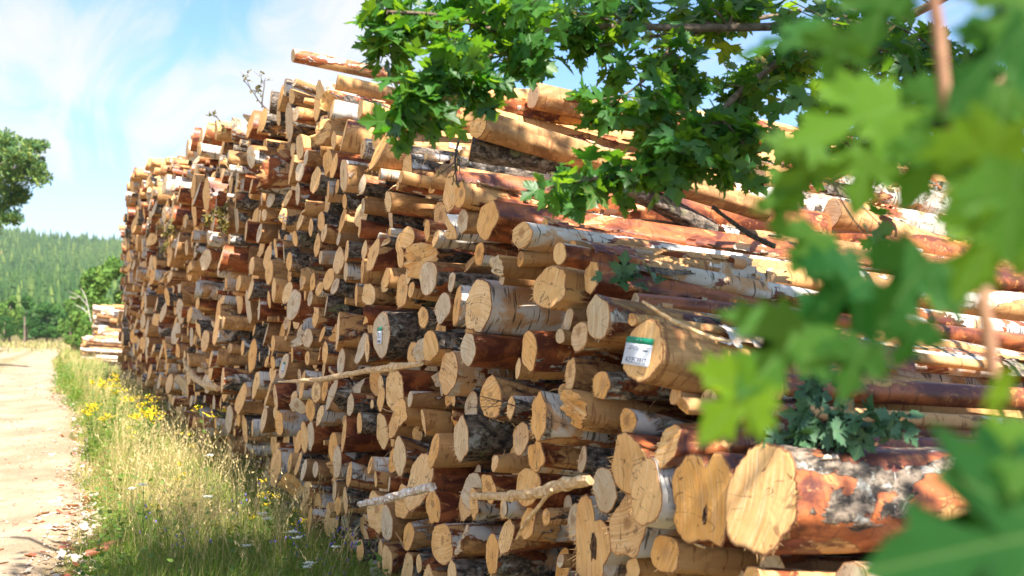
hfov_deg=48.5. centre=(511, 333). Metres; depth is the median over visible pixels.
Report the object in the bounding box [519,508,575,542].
birch log
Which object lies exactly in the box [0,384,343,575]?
bark litter
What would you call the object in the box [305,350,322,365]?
birch log
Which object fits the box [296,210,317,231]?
birch log
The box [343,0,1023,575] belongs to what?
maple tree
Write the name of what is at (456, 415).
birch log
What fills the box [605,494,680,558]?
birch log
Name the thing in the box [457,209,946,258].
birch log
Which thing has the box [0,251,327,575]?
ground
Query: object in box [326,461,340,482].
birch log
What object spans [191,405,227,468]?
yellow wildflower
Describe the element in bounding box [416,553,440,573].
birch log
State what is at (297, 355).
birch log
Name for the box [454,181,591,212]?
birch log
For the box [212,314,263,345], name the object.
birch log
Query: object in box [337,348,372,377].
birch log
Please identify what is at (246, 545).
white yarrow
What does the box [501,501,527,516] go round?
birch log
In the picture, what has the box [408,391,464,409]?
birch log
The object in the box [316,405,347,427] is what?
birch log
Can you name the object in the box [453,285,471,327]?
birch log
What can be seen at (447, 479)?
birch log
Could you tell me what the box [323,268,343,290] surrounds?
birch log
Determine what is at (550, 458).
birch log
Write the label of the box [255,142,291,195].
birch log
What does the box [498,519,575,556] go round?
birch log
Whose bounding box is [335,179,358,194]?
birch log
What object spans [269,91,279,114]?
birch log
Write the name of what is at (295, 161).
birch log
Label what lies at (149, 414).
yellow wildflower
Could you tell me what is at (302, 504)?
birch log
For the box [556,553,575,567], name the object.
birch log
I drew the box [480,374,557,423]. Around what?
birch log
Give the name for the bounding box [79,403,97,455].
yellow wildflower
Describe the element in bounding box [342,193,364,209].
birch log
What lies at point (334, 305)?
birch log
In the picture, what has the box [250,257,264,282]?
birch log
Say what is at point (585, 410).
birch log
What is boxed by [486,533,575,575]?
birch log
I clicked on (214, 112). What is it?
dry twig
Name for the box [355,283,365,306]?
birch log
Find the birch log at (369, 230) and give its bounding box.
[357,219,389,239]
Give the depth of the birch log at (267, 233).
10.95 m
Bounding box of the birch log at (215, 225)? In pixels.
[212,206,223,232]
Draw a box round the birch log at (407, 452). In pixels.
[393,435,433,478]
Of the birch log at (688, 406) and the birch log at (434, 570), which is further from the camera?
the birch log at (434, 570)
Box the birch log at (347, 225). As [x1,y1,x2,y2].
[337,209,358,236]
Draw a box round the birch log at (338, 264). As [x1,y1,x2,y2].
[333,246,345,275]
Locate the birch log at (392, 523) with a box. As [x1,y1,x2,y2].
[381,504,423,540]
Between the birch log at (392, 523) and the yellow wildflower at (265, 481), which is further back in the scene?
the yellow wildflower at (265, 481)
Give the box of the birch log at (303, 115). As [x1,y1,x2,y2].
[293,107,316,125]
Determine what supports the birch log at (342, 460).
on the birch logs at (185, 283)
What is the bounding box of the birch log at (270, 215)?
[262,209,281,223]
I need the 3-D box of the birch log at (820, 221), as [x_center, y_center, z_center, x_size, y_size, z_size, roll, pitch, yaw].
[2.041,-0.459,7.097,5.207,0.825,0.271,0,0,-23]
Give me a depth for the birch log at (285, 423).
10.01 m
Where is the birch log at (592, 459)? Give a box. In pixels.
[577,445,614,474]
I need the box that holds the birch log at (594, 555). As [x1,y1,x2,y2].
[564,493,650,575]
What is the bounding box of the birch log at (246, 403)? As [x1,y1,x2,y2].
[235,382,263,415]
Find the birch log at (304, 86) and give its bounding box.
[292,78,315,94]
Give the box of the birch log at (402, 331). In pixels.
[372,311,428,358]
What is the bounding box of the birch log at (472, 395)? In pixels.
[464,391,482,414]
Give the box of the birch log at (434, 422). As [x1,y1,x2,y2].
[421,409,454,436]
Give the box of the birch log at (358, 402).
[347,393,392,416]
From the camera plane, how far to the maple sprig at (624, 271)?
3.97 m
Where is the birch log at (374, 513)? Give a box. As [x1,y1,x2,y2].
[367,490,394,534]
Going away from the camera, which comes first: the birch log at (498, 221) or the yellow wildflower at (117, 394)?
the birch log at (498, 221)
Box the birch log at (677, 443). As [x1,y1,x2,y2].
[651,414,1007,472]
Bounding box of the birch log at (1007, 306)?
[568,240,1023,321]
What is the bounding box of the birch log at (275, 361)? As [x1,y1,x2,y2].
[270,356,282,369]
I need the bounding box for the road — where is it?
[0,348,93,575]
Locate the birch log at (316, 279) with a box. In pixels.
[310,272,324,292]
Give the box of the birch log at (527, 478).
[516,468,592,508]
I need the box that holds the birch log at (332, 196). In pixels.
[327,180,342,202]
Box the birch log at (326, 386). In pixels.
[321,381,333,400]
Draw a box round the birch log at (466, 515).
[459,496,486,522]
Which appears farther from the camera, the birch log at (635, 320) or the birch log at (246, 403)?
the birch log at (246, 403)
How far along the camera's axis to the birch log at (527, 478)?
4.89 m
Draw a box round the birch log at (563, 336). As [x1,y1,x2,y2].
[556,329,623,353]
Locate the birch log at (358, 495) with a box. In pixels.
[343,486,369,516]
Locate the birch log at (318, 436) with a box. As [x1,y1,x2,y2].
[307,421,342,451]
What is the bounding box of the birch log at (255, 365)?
[248,338,269,372]
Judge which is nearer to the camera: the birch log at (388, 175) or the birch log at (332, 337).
the birch log at (388, 175)
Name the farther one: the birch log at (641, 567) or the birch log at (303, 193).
the birch log at (303, 193)
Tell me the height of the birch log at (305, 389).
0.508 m
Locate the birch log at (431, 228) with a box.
[423,219,474,252]
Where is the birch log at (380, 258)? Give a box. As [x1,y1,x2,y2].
[364,237,398,272]
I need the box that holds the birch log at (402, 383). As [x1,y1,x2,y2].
[386,369,439,411]
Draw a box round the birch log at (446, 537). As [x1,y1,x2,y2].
[431,521,505,564]
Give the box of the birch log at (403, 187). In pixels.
[396,181,442,198]
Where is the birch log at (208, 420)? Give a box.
[202,412,226,441]
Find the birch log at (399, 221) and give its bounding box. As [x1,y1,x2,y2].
[389,213,424,230]
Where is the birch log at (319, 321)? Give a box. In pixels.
[311,307,337,328]
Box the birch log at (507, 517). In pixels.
[499,501,521,518]
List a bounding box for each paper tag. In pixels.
[377,327,381,343]
[621,336,653,367]
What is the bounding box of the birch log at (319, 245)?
[314,231,338,257]
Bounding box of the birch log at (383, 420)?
[376,413,392,449]
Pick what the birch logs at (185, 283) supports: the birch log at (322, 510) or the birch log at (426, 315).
the birch log at (426, 315)
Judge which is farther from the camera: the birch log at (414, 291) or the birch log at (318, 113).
the birch log at (318, 113)
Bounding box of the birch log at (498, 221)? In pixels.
[477,199,1023,290]
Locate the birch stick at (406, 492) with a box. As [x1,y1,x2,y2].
[357,483,436,507]
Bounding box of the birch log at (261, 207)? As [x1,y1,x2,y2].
[259,198,274,210]
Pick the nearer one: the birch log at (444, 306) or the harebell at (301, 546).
the birch log at (444, 306)
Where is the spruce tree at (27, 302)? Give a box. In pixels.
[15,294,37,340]
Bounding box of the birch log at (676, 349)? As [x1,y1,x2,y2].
[623,314,1023,418]
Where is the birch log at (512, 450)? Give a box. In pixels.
[510,447,518,474]
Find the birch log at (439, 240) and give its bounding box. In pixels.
[432,230,480,249]
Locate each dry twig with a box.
[206,110,226,132]
[242,70,269,108]
[255,72,264,107]
[436,141,472,187]
[459,372,534,418]
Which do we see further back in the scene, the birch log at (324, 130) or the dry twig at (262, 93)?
the dry twig at (262, 93)
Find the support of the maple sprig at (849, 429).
on the birch log at (786, 499)
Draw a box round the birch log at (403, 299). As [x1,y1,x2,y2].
[395,273,436,311]
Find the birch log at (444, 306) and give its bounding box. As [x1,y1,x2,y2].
[433,292,465,328]
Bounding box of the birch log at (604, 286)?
[584,259,798,308]
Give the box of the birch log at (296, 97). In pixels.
[289,89,314,109]
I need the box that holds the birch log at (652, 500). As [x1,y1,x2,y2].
[629,457,676,529]
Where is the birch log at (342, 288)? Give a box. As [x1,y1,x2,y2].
[330,278,355,297]
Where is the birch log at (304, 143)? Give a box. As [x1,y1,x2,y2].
[295,134,319,160]
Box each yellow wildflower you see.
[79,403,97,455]
[81,402,96,446]
[85,412,118,457]
[89,379,107,435]
[97,385,119,427]
[98,377,120,427]
[108,382,126,429]
[111,372,127,421]
[125,396,145,434]
[128,406,152,455]
[137,401,165,445]
[139,394,159,450]
[142,504,160,543]
[143,408,160,456]
[146,405,163,451]
[174,462,185,498]
[178,432,194,483]
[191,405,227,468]
[211,523,232,566]
[230,513,256,548]
[257,493,278,551]
[258,479,270,545]
[291,507,306,560]
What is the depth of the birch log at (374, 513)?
7.14 m
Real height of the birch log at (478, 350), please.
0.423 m
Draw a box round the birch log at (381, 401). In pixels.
[377,385,391,411]
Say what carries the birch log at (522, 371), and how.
on the birch log
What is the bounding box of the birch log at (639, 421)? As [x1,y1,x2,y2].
[620,408,699,436]
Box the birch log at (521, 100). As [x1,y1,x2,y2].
[490,88,841,141]
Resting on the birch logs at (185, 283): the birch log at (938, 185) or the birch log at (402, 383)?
the birch log at (402, 383)
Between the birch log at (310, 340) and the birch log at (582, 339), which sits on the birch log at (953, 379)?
the birch log at (582, 339)
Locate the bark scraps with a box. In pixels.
[202,63,706,564]
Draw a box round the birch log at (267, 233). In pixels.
[256,223,281,243]
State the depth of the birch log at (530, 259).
4.98 m
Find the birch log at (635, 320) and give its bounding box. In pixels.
[628,313,1011,370]
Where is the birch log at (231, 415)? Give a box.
[225,405,241,433]
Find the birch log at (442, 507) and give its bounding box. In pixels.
[425,490,498,524]
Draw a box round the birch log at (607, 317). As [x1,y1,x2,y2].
[587,294,1023,359]
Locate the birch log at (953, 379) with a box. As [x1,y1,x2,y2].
[885,369,1023,387]
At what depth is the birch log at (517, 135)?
5.53 m
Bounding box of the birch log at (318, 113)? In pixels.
[314,96,327,121]
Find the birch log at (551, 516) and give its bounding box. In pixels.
[542,507,570,525]
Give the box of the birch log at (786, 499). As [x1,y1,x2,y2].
[725,442,965,559]
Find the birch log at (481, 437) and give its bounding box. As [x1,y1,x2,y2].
[451,414,518,461]
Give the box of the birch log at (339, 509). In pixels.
[334,496,345,515]
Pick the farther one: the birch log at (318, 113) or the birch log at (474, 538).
the birch log at (318, 113)
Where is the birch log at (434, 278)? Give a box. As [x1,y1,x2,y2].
[419,261,465,297]
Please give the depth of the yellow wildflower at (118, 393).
17.89 m
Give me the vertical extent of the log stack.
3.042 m
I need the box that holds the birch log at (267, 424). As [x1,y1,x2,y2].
[260,408,275,432]
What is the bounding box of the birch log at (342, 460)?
[333,444,389,478]
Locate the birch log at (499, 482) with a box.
[481,474,517,504]
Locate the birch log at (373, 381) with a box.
[369,366,389,396]
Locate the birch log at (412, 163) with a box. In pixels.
[402,153,448,176]
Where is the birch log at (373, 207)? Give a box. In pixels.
[361,198,388,217]
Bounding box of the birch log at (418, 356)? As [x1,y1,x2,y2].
[413,338,440,363]
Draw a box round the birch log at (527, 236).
[511,220,1023,295]
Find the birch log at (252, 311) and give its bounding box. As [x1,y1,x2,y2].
[245,289,261,324]
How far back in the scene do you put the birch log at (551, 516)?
4.71 m
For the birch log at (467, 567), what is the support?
on the birch logs at (185, 283)
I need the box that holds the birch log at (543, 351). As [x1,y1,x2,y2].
[522,330,623,372]
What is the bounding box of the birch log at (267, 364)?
[264,355,271,367]
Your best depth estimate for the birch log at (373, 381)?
7.73 m
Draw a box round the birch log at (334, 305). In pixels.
[324,295,363,317]
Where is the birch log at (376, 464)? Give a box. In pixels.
[367,456,396,474]
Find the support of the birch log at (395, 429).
on the birch logs at (185, 283)
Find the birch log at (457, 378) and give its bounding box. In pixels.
[439,350,530,396]
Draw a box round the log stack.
[80,304,123,365]
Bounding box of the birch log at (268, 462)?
[265,456,272,469]
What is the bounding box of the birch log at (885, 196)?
[751,161,948,214]
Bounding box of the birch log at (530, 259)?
[517,251,565,267]
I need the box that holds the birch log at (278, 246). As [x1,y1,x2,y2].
[274,238,283,258]
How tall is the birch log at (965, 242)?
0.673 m
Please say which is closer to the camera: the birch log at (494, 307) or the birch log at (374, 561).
the birch log at (494, 307)
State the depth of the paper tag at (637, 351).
3.97 m
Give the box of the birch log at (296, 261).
[285,252,314,272]
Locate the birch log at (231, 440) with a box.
[227,437,243,465]
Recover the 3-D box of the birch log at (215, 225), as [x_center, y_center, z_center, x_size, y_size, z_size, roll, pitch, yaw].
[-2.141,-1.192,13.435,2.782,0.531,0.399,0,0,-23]
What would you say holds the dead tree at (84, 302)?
on the ground at (14, 338)
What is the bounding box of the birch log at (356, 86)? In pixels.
[335,75,632,138]
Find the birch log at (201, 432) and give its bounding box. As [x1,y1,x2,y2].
[197,431,214,450]
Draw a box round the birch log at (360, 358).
[354,332,387,365]
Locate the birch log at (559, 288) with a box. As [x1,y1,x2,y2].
[530,265,1023,352]
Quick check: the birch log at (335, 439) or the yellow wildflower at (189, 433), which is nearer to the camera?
the birch log at (335, 439)
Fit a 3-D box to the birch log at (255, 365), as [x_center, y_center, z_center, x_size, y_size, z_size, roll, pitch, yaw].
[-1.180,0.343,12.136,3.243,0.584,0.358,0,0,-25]
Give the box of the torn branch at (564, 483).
[470,475,593,501]
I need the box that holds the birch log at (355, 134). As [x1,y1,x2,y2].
[339,119,373,152]
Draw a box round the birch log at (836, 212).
[823,198,944,238]
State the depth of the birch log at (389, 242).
6.92 m
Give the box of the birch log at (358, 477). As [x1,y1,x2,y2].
[346,462,378,492]
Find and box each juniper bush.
[63,328,84,351]
[74,315,92,339]
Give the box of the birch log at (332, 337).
[327,324,336,341]
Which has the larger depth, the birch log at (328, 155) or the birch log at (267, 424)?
the birch log at (267, 424)
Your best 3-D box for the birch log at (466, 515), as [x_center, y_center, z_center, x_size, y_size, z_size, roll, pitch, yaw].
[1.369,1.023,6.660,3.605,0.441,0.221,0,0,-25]
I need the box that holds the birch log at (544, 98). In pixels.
[527,83,852,138]
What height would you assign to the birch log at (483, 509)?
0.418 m
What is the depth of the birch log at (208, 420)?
13.20 m
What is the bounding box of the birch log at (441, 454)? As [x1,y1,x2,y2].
[427,433,491,469]
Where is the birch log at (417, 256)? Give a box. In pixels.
[403,242,473,279]
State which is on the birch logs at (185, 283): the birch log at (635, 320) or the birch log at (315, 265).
the birch log at (315, 265)
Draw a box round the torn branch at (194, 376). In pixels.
[182,357,220,390]
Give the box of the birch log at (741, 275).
[553,239,1023,333]
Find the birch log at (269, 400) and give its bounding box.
[262,382,274,405]
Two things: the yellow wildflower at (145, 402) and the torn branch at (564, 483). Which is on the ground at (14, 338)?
the yellow wildflower at (145, 402)
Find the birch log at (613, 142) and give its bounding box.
[430,104,640,152]
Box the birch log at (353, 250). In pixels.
[344,240,363,263]
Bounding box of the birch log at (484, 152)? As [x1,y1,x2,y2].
[468,137,717,230]
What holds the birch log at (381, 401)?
on the birch log at (395, 429)
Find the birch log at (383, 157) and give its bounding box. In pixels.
[365,133,471,172]
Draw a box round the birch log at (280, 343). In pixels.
[271,335,291,351]
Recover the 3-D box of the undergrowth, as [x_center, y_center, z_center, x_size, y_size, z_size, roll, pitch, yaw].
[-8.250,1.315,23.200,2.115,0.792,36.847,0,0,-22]
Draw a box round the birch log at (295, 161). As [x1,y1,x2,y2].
[288,154,309,186]
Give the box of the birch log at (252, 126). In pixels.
[246,110,287,141]
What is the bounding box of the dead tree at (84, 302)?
[69,288,90,321]
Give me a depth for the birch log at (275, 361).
10.30 m
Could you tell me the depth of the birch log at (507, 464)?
5.18 m
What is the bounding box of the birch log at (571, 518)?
[566,503,576,541]
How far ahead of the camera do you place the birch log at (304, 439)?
9.07 m
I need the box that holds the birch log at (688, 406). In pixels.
[675,397,1007,430]
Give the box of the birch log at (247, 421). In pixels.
[240,415,270,444]
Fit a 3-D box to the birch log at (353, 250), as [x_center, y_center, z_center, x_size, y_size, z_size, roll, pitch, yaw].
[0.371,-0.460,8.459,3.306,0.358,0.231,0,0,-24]
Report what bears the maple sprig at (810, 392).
attached to the maple sprig at (849, 429)
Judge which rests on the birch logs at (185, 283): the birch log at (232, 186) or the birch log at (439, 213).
the birch log at (439, 213)
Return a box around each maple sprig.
[590,250,667,291]
[763,393,926,461]
[792,333,840,410]
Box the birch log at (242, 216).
[234,208,253,233]
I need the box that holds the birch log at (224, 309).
[215,300,237,319]
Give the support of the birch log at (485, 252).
on the birch log
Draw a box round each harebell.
[139,504,156,570]
[176,529,211,564]
[231,494,247,542]
[260,493,304,553]
[268,539,299,565]
[285,531,307,558]
[295,518,306,547]
[336,515,347,562]
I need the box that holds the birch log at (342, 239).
[336,233,367,246]
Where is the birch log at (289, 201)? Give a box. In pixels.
[282,190,304,209]
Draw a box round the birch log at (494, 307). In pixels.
[463,278,565,336]
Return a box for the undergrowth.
[52,360,406,575]
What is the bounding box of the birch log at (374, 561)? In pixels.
[370,560,386,575]
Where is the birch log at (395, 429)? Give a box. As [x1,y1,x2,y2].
[387,413,414,439]
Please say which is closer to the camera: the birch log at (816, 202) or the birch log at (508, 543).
the birch log at (508, 543)
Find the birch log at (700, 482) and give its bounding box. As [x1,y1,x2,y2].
[672,451,874,554]
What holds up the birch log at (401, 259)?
on the birch logs at (185, 283)
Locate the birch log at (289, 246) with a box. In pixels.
[283,240,313,263]
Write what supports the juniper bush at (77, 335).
on the ground at (14, 338)
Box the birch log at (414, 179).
[399,171,432,188]
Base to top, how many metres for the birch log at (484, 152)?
0.469 m
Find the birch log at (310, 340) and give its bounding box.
[302,328,323,347]
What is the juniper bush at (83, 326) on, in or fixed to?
on the ground at (14, 338)
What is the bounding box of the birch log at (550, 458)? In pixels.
[528,440,593,476]
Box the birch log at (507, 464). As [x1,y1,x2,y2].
[491,455,530,472]
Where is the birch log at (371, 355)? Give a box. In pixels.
[365,335,407,363]
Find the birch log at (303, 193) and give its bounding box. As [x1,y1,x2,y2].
[295,182,324,206]
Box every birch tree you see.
[0,295,24,341]
[57,299,81,341]
[68,262,112,334]
[106,253,124,304]
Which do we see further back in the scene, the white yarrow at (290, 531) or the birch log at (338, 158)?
the birch log at (338, 158)
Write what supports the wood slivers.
on the birch logs at (185, 283)
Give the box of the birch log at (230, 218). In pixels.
[223,200,238,235]
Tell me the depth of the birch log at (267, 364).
10.58 m
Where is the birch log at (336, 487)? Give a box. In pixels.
[332,479,346,500]
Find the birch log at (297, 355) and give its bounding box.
[291,347,312,364]
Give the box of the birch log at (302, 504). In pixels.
[299,499,313,518]
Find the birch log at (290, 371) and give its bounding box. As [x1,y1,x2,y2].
[279,353,313,379]
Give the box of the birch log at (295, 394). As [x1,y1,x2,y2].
[291,390,298,411]
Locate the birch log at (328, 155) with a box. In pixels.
[323,149,359,176]
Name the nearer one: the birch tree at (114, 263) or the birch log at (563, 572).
the birch log at (563, 572)
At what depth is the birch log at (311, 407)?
8.85 m
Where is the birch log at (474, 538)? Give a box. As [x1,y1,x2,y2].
[453,520,502,557]
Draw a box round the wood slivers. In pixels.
[186,133,706,573]
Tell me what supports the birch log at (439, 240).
on the birch logs at (185, 283)
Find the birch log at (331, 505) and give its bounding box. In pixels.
[326,502,341,517]
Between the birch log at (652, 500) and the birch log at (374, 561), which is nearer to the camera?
the birch log at (652, 500)
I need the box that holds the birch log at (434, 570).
[423,563,447,575]
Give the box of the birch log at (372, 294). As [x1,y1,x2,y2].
[362,283,397,305]
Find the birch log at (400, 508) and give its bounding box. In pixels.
[395,483,428,518]
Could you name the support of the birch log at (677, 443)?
on the birch log at (652, 500)
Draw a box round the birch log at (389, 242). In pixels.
[381,237,396,247]
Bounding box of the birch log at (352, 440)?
[340,417,390,451]
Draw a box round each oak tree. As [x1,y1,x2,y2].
[0,127,53,234]
[0,315,18,341]
[18,301,69,341]
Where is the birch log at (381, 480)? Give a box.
[374,471,398,488]
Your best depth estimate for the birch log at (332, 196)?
8.29 m
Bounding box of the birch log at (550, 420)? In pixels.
[526,391,669,449]
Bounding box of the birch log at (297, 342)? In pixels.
[290,314,319,349]
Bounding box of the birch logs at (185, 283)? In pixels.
[117,79,1023,575]
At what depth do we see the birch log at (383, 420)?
7.41 m
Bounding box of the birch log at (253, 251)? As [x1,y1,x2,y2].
[246,245,258,273]
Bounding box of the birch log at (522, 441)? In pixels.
[513,422,535,456]
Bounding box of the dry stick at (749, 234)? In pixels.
[711,205,775,248]
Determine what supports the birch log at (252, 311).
on the birch logs at (185, 283)
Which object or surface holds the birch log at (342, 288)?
on the birch logs at (185, 283)
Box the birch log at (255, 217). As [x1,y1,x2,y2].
[252,207,259,221]
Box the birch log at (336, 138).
[331,130,343,150]
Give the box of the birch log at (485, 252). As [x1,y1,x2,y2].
[475,242,525,266]
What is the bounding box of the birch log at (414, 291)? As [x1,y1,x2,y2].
[408,282,438,301]
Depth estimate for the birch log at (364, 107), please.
7.47 m
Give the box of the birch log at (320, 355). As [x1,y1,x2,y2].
[318,346,336,365]
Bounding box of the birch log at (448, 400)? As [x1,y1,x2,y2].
[445,396,464,409]
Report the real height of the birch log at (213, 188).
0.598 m
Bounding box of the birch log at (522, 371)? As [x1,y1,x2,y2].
[515,357,564,379]
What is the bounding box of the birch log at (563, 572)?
[555,547,579,575]
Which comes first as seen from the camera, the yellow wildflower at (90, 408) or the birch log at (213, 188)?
the birch log at (213, 188)
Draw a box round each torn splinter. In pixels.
[515,488,552,539]
[642,300,731,342]
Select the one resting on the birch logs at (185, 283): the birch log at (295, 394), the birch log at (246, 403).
the birch log at (295, 394)
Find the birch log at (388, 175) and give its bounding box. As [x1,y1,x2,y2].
[378,168,399,181]
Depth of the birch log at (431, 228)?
6.15 m
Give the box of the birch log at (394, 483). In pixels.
[388,476,408,491]
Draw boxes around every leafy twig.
[155,213,176,252]
[202,198,229,235]
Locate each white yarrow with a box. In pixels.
[138,483,148,540]
[200,454,211,513]
[202,495,211,534]
[241,544,259,573]
[262,516,288,571]
[284,530,297,575]
[292,535,304,575]
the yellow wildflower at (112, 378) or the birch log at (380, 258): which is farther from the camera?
the yellow wildflower at (112, 378)
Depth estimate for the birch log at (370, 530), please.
7.49 m
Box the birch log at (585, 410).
[560,389,702,434]
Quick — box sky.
[0,0,997,241]
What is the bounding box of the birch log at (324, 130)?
[310,119,345,146]
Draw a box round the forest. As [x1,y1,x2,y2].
[0,224,123,337]
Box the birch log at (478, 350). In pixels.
[458,333,522,369]
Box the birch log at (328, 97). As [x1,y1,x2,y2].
[319,90,389,112]
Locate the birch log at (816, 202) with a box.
[733,184,944,234]
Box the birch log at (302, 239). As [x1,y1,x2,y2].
[292,231,315,248]
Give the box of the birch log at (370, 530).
[363,524,383,538]
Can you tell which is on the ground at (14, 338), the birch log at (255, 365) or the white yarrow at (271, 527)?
the white yarrow at (271, 527)
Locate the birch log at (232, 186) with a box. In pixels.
[228,178,235,200]
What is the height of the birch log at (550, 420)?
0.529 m
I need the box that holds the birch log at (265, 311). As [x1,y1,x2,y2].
[258,298,286,323]
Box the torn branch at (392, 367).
[278,362,423,382]
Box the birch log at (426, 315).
[418,307,437,329]
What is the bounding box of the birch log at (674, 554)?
[651,535,761,575]
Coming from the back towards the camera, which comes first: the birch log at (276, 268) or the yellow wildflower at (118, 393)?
the yellow wildflower at (118, 393)
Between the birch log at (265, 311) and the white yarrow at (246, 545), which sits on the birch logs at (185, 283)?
the birch log at (265, 311)
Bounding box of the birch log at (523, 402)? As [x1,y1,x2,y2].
[506,395,536,419]
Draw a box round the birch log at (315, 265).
[309,257,332,270]
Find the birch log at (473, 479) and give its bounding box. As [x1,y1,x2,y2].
[459,470,511,510]
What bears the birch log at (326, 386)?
on the birch logs at (185, 283)
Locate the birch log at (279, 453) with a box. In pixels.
[270,447,293,487]
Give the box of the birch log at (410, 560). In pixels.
[401,552,427,575]
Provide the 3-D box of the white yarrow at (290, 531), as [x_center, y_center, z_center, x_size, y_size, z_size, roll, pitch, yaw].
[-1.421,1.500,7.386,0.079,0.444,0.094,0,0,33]
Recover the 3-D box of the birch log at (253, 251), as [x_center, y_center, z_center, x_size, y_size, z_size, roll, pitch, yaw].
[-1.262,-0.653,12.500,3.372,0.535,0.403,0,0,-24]
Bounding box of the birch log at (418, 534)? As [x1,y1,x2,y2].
[403,519,437,550]
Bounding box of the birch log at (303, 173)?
[295,161,314,182]
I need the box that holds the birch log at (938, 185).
[757,150,945,190]
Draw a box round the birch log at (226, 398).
[222,394,235,402]
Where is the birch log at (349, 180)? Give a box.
[340,160,377,193]
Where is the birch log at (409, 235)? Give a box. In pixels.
[399,226,474,254]
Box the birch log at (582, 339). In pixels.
[570,321,1023,356]
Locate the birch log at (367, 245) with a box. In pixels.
[361,239,374,258]
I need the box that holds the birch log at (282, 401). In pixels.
[273,383,296,409]
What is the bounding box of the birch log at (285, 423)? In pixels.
[274,410,308,436]
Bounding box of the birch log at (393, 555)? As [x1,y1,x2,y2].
[382,543,431,575]
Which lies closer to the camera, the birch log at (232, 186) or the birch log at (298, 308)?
the birch log at (298, 308)
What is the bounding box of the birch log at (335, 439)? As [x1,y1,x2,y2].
[326,432,341,464]
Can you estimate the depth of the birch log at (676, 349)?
3.96 m
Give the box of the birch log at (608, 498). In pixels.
[590,467,625,516]
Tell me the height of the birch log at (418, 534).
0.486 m
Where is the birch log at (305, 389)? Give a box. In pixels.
[299,370,321,399]
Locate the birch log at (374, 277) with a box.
[359,259,384,284]
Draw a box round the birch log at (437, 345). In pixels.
[422,330,464,362]
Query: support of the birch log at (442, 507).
on the birch log at (446, 537)
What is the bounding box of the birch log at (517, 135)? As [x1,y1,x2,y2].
[470,114,771,221]
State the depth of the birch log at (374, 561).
7.21 m
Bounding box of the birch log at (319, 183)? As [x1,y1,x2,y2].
[310,166,337,196]
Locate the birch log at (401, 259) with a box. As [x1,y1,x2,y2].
[397,247,406,268]
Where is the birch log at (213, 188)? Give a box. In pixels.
[203,176,228,211]
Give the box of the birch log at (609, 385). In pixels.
[591,371,683,412]
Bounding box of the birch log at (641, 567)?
[626,558,705,575]
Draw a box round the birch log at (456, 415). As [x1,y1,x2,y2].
[451,409,464,425]
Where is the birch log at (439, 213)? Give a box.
[434,201,458,223]
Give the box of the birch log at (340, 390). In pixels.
[326,379,358,412]
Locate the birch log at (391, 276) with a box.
[382,268,405,288]
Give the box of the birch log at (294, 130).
[284,102,315,142]
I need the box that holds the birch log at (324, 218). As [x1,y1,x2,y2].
[318,211,340,231]
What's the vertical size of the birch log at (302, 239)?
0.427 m
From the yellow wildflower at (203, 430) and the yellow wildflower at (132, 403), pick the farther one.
the yellow wildflower at (132, 403)
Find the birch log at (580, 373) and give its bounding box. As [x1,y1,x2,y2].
[563,357,669,403]
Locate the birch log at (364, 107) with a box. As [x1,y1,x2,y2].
[357,99,471,138]
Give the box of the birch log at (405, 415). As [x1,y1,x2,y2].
[394,398,464,426]
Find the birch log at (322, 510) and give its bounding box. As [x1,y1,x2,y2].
[306,506,340,538]
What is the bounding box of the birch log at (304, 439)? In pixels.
[299,421,328,455]
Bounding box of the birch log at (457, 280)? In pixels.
[448,272,499,291]
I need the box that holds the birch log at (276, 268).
[265,259,287,284]
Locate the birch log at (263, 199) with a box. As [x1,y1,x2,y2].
[261,193,268,206]
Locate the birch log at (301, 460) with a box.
[294,451,329,475]
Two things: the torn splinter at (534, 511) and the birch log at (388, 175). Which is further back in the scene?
the birch log at (388, 175)
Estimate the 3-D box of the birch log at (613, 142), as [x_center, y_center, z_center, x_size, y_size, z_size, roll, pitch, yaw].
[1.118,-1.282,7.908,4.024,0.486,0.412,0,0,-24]
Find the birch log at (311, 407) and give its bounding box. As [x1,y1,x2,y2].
[305,398,325,420]
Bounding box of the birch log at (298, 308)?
[287,289,313,323]
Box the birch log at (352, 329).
[334,311,367,351]
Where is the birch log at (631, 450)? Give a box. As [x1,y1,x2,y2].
[606,431,660,497]
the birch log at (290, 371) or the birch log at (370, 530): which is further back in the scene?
the birch log at (290, 371)
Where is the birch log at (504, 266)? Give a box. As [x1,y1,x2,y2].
[489,254,546,279]
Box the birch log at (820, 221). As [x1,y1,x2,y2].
[443,171,1008,267]
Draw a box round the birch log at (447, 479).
[403,453,475,515]
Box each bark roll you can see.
[85,545,110,555]
[95,539,121,547]
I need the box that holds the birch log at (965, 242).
[938,234,967,244]
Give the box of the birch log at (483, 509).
[469,487,507,520]
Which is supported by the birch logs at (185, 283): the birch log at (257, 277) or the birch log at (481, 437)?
the birch log at (481, 437)
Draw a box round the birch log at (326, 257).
[319,247,338,263]
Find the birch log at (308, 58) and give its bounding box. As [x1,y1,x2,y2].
[291,48,399,83]
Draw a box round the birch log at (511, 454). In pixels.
[492,453,527,460]
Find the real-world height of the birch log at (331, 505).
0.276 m
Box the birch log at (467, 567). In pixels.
[447,559,489,575]
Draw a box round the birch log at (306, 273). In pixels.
[299,267,326,290]
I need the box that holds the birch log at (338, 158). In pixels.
[330,153,370,178]
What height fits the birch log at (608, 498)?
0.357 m
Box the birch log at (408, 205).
[384,191,439,219]
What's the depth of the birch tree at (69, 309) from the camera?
149.39 m

